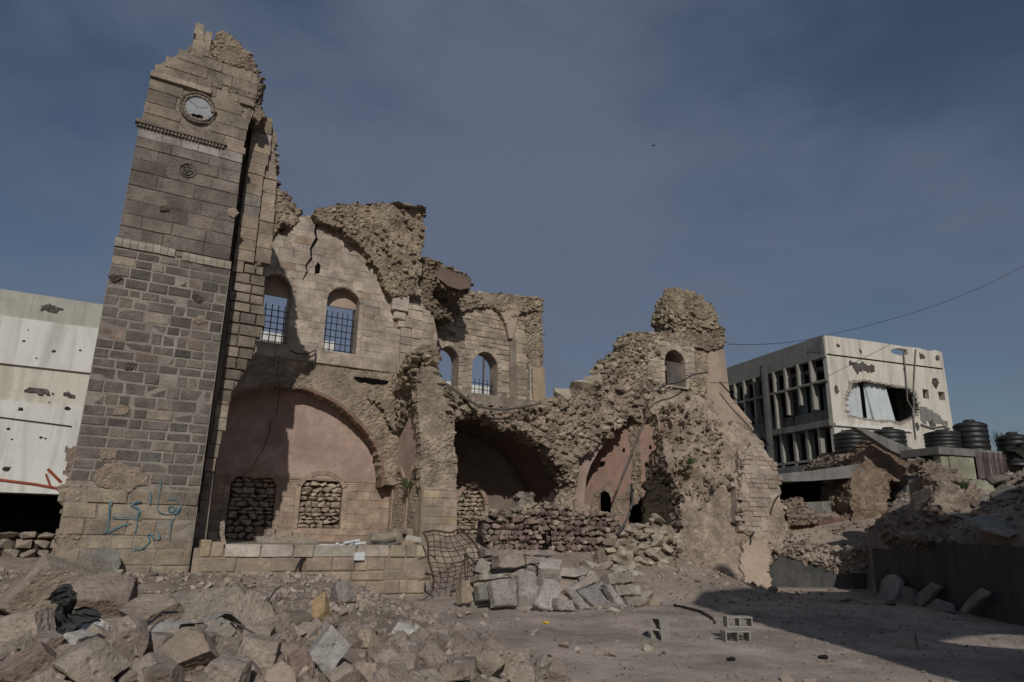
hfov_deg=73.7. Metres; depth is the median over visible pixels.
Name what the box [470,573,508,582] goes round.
fallen slab
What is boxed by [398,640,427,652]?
rubble stone
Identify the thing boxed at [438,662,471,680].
rubble stone
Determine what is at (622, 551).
tumbled stone
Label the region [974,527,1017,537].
broken slab
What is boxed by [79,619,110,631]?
boulder
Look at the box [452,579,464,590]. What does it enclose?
fallen stone
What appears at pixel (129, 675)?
rubble stone
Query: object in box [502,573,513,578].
fallen stone
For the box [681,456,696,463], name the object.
weed tuft
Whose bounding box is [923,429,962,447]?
water tank
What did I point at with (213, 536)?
stone block
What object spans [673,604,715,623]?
hose
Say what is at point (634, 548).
tumbled stone
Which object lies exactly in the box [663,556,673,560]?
tumbled stone
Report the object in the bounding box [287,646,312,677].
boulder
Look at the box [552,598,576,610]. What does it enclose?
fallen slab
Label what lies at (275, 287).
window
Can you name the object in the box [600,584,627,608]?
fallen slab
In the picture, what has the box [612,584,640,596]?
fallen slab
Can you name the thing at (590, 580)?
fallen slab
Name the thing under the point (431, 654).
boulder
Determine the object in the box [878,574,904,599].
leaning slab
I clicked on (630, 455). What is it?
leaning pole
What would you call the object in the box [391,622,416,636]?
boulder
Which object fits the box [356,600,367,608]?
rubble stone
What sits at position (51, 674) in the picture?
rubble stone
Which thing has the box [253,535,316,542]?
stone slab
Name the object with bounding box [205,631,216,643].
rubble stone
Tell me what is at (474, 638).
boulder
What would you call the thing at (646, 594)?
fallen stone
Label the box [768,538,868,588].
grey retaining wall
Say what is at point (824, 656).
dark scrap
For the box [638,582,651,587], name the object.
fallen stone
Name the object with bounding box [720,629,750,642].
cinder block
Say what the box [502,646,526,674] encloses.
boulder
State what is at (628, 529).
tumbled stone
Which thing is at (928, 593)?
leaning slab
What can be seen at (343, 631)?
rubble stone
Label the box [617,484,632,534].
hose
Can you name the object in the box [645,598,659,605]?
fallen slab
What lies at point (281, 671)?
rubble stone
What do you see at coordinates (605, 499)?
doorway
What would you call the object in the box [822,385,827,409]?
window
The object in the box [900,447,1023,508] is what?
tank platform
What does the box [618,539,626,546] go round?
tumbled stone
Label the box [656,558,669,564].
tumbled stone
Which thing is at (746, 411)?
cable
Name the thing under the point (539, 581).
fallen stone
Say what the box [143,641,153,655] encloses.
rubble stone
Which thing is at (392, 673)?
rubble stone
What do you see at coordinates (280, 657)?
rubble stone
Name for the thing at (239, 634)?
rubble stone
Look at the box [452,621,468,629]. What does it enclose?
rubble stone
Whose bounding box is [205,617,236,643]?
boulder
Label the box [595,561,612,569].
fallen stone
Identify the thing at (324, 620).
rubble stone
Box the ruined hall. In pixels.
[208,191,789,587]
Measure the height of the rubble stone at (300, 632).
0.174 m
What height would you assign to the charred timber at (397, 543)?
0.415 m
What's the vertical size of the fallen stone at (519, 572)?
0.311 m
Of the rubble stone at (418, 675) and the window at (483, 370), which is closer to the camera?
the rubble stone at (418, 675)
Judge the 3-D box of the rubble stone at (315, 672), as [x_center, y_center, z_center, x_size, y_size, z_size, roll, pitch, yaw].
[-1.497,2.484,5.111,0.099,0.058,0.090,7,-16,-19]
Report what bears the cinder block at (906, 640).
on the ground
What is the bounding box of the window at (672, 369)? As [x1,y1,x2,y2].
[664,355,688,389]
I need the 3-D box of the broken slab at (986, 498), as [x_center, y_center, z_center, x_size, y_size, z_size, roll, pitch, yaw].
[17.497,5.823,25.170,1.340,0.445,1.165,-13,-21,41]
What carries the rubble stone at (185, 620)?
on the ground
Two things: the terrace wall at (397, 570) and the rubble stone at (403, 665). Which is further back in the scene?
the terrace wall at (397, 570)
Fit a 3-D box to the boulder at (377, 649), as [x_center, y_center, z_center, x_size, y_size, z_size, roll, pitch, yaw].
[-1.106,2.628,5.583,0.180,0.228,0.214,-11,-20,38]
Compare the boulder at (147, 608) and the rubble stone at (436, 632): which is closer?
the boulder at (147, 608)
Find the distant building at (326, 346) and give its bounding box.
[260,331,488,394]
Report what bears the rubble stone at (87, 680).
on the ground
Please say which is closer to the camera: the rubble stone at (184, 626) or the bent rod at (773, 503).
the rubble stone at (184, 626)
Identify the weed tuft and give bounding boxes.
[399,478,414,487]
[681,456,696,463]
[951,480,968,489]
[990,430,1018,445]
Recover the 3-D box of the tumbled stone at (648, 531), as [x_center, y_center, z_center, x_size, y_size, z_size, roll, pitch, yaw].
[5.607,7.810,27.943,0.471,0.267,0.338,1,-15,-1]
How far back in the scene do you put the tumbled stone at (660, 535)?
27.82 m
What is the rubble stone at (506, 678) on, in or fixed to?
on the ground
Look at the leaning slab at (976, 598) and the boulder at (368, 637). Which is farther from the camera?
the leaning slab at (976, 598)
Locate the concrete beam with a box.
[851,427,915,463]
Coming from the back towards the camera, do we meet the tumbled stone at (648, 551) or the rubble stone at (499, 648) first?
the tumbled stone at (648, 551)
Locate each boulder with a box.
[0,553,114,614]
[0,607,55,644]
[0,641,58,681]
[51,636,130,681]
[62,629,97,644]
[72,572,137,618]
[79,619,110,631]
[104,615,148,658]
[118,594,184,626]
[142,666,152,675]
[157,627,219,670]
[171,587,240,622]
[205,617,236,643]
[206,653,252,681]
[228,591,273,632]
[237,633,281,667]
[259,612,297,638]
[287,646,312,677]
[289,609,314,625]
[309,625,350,673]
[312,592,330,620]
[331,580,356,602]
[353,662,375,681]
[357,629,378,648]
[361,647,384,661]
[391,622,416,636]
[417,640,447,670]
[448,635,470,655]
[464,546,482,565]
[466,630,481,645]
[474,558,491,573]
[474,582,485,585]
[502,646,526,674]
[524,564,535,572]
[538,558,561,580]
[543,659,568,680]
[560,567,587,577]
[912,486,933,509]
[966,479,994,493]
[982,475,1012,486]
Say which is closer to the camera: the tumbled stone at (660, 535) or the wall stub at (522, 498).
the tumbled stone at (660, 535)
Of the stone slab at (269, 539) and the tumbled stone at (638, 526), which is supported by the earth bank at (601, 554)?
the tumbled stone at (638, 526)
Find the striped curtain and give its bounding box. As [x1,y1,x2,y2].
[975,452,1007,478]
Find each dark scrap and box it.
[726,656,735,660]
[817,654,827,659]
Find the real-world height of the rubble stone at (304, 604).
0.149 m
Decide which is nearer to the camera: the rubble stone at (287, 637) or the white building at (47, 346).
the rubble stone at (287, 637)
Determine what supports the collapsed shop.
on the ground
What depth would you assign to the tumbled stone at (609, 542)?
25.98 m
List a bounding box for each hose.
[294,556,306,573]
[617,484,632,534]
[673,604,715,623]
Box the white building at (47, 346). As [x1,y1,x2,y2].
[0,289,102,533]
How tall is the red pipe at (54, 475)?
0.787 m
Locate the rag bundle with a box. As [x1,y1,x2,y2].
[44,583,101,634]
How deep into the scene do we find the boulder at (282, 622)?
6.62 m
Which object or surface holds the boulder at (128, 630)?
on the ground
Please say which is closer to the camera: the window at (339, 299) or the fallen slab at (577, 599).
the fallen slab at (577, 599)
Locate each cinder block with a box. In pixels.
[650,616,669,640]
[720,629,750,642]
[723,615,752,627]
[896,631,917,648]
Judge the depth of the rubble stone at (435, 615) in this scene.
17.11 m
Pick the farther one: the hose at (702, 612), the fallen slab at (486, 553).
the fallen slab at (486, 553)
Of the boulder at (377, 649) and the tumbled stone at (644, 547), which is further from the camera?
the tumbled stone at (644, 547)
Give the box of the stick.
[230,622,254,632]
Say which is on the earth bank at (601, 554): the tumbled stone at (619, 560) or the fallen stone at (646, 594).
the tumbled stone at (619, 560)
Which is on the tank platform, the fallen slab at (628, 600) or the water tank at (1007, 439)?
the water tank at (1007, 439)
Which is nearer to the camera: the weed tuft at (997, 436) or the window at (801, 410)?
the weed tuft at (997, 436)
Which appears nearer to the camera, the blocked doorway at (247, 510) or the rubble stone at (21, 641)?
the rubble stone at (21, 641)
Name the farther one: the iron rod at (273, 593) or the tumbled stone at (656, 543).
the tumbled stone at (656, 543)
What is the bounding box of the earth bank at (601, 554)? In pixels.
[591,522,678,563]
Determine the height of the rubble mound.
3.845 m
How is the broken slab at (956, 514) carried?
on the rubble bank at (915, 527)
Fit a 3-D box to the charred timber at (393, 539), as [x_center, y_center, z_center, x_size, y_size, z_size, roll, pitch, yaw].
[-4.590,7.152,24.081,1.116,0.473,0.146,14,-20,-39]
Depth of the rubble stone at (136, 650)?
4.48 m
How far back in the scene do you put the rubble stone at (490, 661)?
7.55 m
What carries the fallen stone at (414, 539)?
on the fallen stone at (406, 542)
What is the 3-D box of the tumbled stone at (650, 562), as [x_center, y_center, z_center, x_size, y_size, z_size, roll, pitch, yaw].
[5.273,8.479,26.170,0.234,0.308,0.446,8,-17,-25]
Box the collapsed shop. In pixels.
[778,441,914,531]
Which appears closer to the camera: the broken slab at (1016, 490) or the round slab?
the round slab
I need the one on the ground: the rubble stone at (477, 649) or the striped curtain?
the rubble stone at (477, 649)
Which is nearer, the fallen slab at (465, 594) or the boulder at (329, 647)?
the boulder at (329, 647)
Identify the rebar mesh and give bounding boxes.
[417,528,480,600]
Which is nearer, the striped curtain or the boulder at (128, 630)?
the boulder at (128, 630)
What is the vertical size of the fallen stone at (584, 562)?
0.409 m
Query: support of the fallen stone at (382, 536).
on the fallen stone at (406, 542)
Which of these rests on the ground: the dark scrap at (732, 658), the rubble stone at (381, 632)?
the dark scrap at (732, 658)
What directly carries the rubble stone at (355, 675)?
on the ground
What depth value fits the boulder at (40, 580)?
8.74 m
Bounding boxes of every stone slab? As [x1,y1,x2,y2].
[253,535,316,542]
[264,528,274,535]
[275,529,291,538]
[292,532,304,539]
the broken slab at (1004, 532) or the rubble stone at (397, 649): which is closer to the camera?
the rubble stone at (397, 649)
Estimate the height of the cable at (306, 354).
0.644 m
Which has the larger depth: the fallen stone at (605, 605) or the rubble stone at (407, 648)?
the fallen stone at (605, 605)
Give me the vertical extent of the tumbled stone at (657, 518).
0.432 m
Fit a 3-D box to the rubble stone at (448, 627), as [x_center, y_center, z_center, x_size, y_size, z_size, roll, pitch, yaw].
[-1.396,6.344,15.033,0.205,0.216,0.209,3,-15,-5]
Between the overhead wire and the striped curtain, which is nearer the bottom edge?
the striped curtain
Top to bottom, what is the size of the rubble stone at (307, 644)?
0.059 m
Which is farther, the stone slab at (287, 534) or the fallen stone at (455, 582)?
the stone slab at (287, 534)
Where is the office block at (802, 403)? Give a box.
[727,335,952,473]
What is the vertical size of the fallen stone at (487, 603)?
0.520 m
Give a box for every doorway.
[218,466,281,540]
[292,470,347,528]
[456,480,488,533]
[597,486,641,523]
[625,486,643,522]
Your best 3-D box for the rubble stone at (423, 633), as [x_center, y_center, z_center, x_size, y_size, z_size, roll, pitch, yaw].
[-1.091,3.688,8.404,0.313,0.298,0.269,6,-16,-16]
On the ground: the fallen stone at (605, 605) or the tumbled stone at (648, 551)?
the fallen stone at (605, 605)
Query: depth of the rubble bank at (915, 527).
23.96 m
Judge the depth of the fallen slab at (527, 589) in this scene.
19.95 m
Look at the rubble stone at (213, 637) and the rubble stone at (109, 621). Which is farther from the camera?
the rubble stone at (109, 621)
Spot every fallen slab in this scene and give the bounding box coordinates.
[456,580,474,604]
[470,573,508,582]
[473,584,488,600]
[477,549,554,558]
[487,579,517,607]
[491,554,524,568]
[514,573,538,606]
[523,555,545,564]
[531,578,564,610]
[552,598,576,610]
[560,573,599,595]
[563,589,590,609]
[576,584,608,606]
[599,572,633,584]
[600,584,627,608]
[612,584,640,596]
[622,596,643,605]
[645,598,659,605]
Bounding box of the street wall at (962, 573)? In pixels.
[868,531,1023,625]
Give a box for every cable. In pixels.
[290,350,315,363]
[656,372,706,392]
[719,381,769,445]
[719,393,766,446]
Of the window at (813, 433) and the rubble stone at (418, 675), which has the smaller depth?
the rubble stone at (418, 675)
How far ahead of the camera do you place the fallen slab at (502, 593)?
19.22 m
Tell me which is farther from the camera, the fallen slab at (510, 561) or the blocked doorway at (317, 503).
the blocked doorway at (317, 503)
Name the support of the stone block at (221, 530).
on the ruined hall
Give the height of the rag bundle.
0.468 m
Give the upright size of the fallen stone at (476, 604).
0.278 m
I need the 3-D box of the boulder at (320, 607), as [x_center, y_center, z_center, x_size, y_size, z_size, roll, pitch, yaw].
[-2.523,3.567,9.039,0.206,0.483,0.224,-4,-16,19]
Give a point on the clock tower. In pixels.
(208, 215)
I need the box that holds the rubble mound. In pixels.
[803,452,912,511]
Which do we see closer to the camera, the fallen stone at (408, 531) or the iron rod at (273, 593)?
the iron rod at (273, 593)
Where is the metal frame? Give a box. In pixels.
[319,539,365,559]
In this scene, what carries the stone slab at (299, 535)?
on the stone slab at (269, 539)
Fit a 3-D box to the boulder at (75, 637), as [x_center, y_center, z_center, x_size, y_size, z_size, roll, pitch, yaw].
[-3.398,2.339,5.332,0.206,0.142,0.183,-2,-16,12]
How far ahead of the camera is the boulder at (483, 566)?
22.70 m
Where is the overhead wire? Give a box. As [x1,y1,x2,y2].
[732,266,1023,344]
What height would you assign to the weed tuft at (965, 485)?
0.371 m
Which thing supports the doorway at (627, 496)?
in the ruined hall
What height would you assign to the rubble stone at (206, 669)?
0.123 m
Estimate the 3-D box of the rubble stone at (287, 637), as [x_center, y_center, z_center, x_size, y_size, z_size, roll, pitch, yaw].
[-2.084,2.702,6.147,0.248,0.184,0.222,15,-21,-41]
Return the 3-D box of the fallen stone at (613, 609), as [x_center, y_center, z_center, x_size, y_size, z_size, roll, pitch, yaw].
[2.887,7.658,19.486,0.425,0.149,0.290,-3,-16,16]
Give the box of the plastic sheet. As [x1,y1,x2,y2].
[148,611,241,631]
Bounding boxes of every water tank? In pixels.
[833,429,868,454]
[873,427,907,445]
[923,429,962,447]
[952,419,991,450]
[995,432,1023,467]
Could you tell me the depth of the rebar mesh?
22.21 m
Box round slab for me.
[91,547,120,570]
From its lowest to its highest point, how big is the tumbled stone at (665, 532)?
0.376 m
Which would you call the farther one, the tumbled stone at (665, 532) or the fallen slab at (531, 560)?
the tumbled stone at (665, 532)
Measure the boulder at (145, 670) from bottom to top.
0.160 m
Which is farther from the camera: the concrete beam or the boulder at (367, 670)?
the concrete beam
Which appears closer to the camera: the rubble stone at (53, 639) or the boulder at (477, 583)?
the rubble stone at (53, 639)
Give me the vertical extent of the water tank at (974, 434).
1.323 m
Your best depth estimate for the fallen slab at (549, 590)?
19.35 m
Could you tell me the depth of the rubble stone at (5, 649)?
5.06 m
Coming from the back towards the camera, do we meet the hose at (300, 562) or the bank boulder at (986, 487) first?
the bank boulder at (986, 487)
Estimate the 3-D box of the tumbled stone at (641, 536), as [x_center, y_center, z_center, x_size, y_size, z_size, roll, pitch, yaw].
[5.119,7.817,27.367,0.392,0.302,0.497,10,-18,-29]
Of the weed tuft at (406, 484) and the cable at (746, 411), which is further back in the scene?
the cable at (746, 411)
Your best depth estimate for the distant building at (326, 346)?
71.94 m
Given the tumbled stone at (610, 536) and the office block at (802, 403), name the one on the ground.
the office block at (802, 403)
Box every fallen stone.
[367,532,403,540]
[388,528,412,534]
[391,540,413,544]
[403,534,421,542]
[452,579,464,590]
[469,601,486,607]
[483,599,490,607]
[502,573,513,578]
[510,570,526,575]
[513,568,535,576]
[536,577,542,585]
[580,558,599,568]
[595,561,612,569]
[601,602,620,608]
[606,607,619,611]
[609,564,625,573]
[630,570,644,575]
[634,603,643,607]
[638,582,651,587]
[641,590,652,598]
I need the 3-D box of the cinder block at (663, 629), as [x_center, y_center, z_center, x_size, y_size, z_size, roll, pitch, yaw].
[3.164,6.162,14.584,0.270,0.500,0.340,-11,-20,38]
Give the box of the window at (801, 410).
[796,390,808,414]
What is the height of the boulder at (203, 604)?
0.443 m
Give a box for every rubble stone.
[0,645,17,654]
[2,631,32,651]
[26,668,65,681]
[27,630,64,648]
[52,678,70,681]
[54,643,69,653]
[76,678,91,681]
[93,677,115,681]
[106,618,117,624]
[113,646,134,670]
[113,670,125,681]
[118,669,138,681]
[130,645,139,658]
[132,657,139,668]
[133,652,177,681]
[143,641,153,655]
[144,662,184,681]
[145,632,174,654]
[175,619,200,629]
[180,619,203,623]
[185,672,193,681]
[195,665,203,671]
[202,663,209,672]
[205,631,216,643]
[216,637,240,651]
[225,648,238,654]
[234,630,242,639]
[242,623,275,635]
[261,661,300,681]
[271,631,296,642]
[272,604,292,613]
[272,606,279,615]
[275,652,284,663]
[280,642,300,656]
[293,623,306,635]
[295,601,309,608]
[303,631,312,637]
[303,642,312,646]
[303,672,314,678]
[304,677,320,681]
[308,635,319,640]
[312,618,322,626]
[313,668,318,675]
[321,617,337,627]
[322,622,331,628]
[325,662,353,681]
[335,668,367,681]
[338,626,352,637]
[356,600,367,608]
[371,647,397,669]
[371,664,413,681]
[373,662,409,675]
[376,628,383,635]
[377,642,402,654]
[387,652,418,671]
[395,634,410,641]
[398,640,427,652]
[403,645,417,653]
[408,668,446,681]
[414,627,436,639]
[424,676,440,681]
[428,628,439,636]
[432,613,438,618]
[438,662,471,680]
[444,624,452,630]
[446,656,476,672]
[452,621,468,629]
[461,673,480,681]
[469,644,505,664]
[476,647,504,678]
[481,637,504,655]
[502,675,508,681]
[509,663,538,681]
[535,654,552,668]
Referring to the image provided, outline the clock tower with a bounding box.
[52,22,299,575]
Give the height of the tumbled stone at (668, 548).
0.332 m
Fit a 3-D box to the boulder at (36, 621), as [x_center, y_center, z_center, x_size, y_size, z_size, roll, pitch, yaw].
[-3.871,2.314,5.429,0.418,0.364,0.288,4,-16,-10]
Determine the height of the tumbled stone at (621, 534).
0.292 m
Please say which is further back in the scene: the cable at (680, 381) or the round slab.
the cable at (680, 381)
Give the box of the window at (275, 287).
[255,278,288,346]
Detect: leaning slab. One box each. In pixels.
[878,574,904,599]
[901,585,916,604]
[914,582,943,606]
[926,599,955,612]
[957,588,991,613]
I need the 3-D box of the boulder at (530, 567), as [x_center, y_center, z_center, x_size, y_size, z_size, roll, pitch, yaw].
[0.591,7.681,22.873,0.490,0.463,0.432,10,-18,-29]
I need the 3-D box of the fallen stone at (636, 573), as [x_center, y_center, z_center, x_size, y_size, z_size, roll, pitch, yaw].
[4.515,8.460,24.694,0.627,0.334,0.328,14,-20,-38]
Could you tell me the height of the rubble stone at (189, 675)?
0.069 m
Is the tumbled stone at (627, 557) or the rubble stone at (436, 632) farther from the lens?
the tumbled stone at (627, 557)
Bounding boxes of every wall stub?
[512,491,534,509]
[554,489,574,511]
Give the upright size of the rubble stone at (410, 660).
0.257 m
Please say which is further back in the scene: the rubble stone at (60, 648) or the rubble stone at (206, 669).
the rubble stone at (60, 648)
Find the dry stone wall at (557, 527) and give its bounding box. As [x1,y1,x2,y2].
[477,501,626,552]
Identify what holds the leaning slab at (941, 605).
on the ground
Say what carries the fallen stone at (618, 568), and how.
on the ground
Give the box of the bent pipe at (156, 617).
[147,611,177,625]
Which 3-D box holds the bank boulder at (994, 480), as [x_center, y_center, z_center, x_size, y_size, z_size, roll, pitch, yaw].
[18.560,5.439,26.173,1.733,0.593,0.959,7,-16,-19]
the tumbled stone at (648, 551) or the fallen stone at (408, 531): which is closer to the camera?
the fallen stone at (408, 531)
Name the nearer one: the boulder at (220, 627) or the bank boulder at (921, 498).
the boulder at (220, 627)
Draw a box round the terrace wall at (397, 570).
[189,539,425,595]
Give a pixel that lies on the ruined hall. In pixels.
(330, 447)
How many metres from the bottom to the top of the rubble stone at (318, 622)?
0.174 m
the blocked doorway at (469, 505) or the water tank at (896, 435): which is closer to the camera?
the blocked doorway at (469, 505)
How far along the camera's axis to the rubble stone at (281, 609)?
8.65 m
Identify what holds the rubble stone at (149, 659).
on the ground
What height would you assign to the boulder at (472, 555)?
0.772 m
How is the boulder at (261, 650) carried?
on the ground
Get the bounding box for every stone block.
[207,532,218,541]
[218,521,225,543]
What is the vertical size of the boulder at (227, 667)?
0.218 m
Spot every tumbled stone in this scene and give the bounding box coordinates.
[603,539,615,545]
[605,547,616,553]
[606,534,616,540]
[610,542,619,549]
[612,554,625,565]
[615,530,625,536]
[615,546,626,558]
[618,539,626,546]
[620,525,633,534]
[622,554,632,561]
[626,550,633,556]
[627,561,635,569]
[628,545,638,554]
[633,523,646,528]
[634,532,643,538]
[634,557,647,565]
[637,543,650,550]
[643,528,654,534]
[644,547,654,556]
[645,558,654,565]
[649,530,659,538]
[649,553,660,560]
[650,539,662,546]
[651,513,665,523]
[652,532,663,540]
[656,529,668,534]
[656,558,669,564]
[661,544,673,552]
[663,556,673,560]
[664,536,673,543]
[671,539,681,544]
[674,544,682,553]
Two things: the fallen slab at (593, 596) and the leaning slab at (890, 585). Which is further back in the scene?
the leaning slab at (890, 585)
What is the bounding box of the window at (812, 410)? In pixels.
[809,387,821,411]
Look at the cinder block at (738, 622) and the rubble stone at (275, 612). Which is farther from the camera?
the cinder block at (738, 622)
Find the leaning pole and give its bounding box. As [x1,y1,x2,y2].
[616,418,646,490]
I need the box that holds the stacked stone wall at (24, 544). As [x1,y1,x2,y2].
[0,531,54,557]
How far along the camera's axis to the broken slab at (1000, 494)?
23.60 m
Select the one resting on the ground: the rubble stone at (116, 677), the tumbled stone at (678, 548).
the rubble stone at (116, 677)
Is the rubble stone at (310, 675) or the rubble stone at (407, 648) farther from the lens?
the rubble stone at (407, 648)
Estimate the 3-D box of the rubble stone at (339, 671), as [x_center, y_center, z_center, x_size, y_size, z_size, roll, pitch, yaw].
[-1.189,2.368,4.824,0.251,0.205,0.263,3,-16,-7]
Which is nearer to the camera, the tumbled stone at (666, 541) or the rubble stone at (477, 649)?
the rubble stone at (477, 649)
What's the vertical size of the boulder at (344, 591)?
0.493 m
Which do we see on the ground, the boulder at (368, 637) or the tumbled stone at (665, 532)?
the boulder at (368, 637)
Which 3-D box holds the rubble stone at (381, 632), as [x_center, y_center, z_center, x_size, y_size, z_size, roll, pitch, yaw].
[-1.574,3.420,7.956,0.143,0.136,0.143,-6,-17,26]
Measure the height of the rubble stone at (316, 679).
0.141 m
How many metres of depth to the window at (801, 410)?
48.68 m
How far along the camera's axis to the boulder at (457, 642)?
8.51 m
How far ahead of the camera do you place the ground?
15.69 m
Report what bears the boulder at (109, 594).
on the ground
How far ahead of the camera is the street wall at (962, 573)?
20.80 m
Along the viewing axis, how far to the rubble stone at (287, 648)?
5.51 m
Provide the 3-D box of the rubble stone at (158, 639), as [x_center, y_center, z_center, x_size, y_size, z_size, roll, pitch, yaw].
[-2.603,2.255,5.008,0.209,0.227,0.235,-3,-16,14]
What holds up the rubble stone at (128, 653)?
on the ground
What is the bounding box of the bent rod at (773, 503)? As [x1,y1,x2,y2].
[769,495,778,514]
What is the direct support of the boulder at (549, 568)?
on the ground
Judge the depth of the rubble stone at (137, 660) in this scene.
4.35 m
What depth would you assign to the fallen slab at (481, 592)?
19.33 m
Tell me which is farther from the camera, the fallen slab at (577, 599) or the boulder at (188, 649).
the fallen slab at (577, 599)
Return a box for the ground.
[0,470,1023,681]
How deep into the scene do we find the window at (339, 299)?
30.86 m
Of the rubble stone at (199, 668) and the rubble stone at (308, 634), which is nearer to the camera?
the rubble stone at (199, 668)
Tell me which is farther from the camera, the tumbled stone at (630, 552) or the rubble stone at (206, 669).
the tumbled stone at (630, 552)
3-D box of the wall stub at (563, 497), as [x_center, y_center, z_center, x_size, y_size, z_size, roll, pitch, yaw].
[2.333,7.235,30.307,1.063,1.275,0.745,10,-18,-29]
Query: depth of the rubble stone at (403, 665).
4.77 m
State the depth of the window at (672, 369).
37.50 m
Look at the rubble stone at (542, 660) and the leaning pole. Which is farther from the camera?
the leaning pole
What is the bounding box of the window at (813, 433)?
[804,433,816,463]
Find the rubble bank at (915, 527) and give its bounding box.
[875,458,987,551]
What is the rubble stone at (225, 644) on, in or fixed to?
on the ground
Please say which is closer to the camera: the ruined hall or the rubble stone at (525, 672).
the rubble stone at (525, 672)
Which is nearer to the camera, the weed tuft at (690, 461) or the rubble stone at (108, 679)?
the rubble stone at (108, 679)
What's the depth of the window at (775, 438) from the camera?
50.70 m
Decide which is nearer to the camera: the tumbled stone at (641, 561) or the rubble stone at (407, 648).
the rubble stone at (407, 648)
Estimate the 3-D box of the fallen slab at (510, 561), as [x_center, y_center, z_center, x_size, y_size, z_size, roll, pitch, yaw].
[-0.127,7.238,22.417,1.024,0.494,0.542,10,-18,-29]
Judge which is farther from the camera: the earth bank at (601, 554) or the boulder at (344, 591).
the earth bank at (601, 554)
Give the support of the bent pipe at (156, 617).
on the ground
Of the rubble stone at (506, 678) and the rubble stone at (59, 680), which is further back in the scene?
the rubble stone at (506, 678)
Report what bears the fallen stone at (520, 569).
on the ground
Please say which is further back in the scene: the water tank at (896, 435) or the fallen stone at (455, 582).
the water tank at (896, 435)
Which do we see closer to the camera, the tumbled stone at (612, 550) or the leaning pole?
the tumbled stone at (612, 550)
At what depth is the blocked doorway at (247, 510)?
27.61 m
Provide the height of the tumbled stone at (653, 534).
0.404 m
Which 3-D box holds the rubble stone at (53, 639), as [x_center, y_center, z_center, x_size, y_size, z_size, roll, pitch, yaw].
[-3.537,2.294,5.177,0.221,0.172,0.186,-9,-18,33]
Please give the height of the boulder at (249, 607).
0.420 m
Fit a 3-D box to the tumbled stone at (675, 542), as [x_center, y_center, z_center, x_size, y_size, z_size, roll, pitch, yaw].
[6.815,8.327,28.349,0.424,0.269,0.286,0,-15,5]
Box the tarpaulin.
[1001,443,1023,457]
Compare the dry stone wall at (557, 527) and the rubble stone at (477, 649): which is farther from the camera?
the dry stone wall at (557, 527)
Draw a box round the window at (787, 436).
[779,436,790,466]
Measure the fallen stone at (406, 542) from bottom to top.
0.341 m
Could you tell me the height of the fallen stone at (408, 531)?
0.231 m
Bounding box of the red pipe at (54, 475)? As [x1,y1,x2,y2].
[0,468,62,489]
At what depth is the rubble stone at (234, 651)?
4.88 m
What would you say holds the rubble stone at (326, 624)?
on the ground
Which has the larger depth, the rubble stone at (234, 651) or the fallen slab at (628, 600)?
the fallen slab at (628, 600)
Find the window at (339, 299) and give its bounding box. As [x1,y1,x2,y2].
[322,291,356,356]
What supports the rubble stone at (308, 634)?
on the ground
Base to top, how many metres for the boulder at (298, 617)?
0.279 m
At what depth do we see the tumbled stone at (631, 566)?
25.36 m
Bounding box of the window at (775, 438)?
[775,438,778,467]
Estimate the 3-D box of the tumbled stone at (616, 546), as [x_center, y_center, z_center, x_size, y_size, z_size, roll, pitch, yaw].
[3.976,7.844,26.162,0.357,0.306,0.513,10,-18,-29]
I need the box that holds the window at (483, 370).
[472,359,493,394]
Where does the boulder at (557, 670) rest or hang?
on the ground
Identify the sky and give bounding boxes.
[0,0,1023,468]
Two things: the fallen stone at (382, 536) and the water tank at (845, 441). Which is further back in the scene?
the water tank at (845, 441)
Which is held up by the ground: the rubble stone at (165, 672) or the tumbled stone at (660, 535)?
the rubble stone at (165, 672)
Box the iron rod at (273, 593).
[267,586,280,601]
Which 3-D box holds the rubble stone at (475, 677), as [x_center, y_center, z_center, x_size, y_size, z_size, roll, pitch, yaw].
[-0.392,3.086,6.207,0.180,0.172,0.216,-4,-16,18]
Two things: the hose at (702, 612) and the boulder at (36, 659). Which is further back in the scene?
the hose at (702, 612)
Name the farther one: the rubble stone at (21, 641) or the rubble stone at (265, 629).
the rubble stone at (265, 629)
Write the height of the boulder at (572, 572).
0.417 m
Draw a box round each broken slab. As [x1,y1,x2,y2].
[947,512,964,517]
[964,516,1010,533]
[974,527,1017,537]
[980,494,990,499]
[989,485,1023,500]
[1004,489,1023,491]
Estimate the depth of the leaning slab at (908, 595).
23.70 m
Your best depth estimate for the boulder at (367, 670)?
5.02 m
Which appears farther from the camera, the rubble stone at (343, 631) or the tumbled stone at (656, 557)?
the tumbled stone at (656, 557)
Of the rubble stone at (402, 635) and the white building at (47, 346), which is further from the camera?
the white building at (47, 346)
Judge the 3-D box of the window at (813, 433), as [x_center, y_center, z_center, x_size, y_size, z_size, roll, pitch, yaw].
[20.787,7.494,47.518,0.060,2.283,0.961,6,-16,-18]
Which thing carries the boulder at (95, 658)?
on the ground

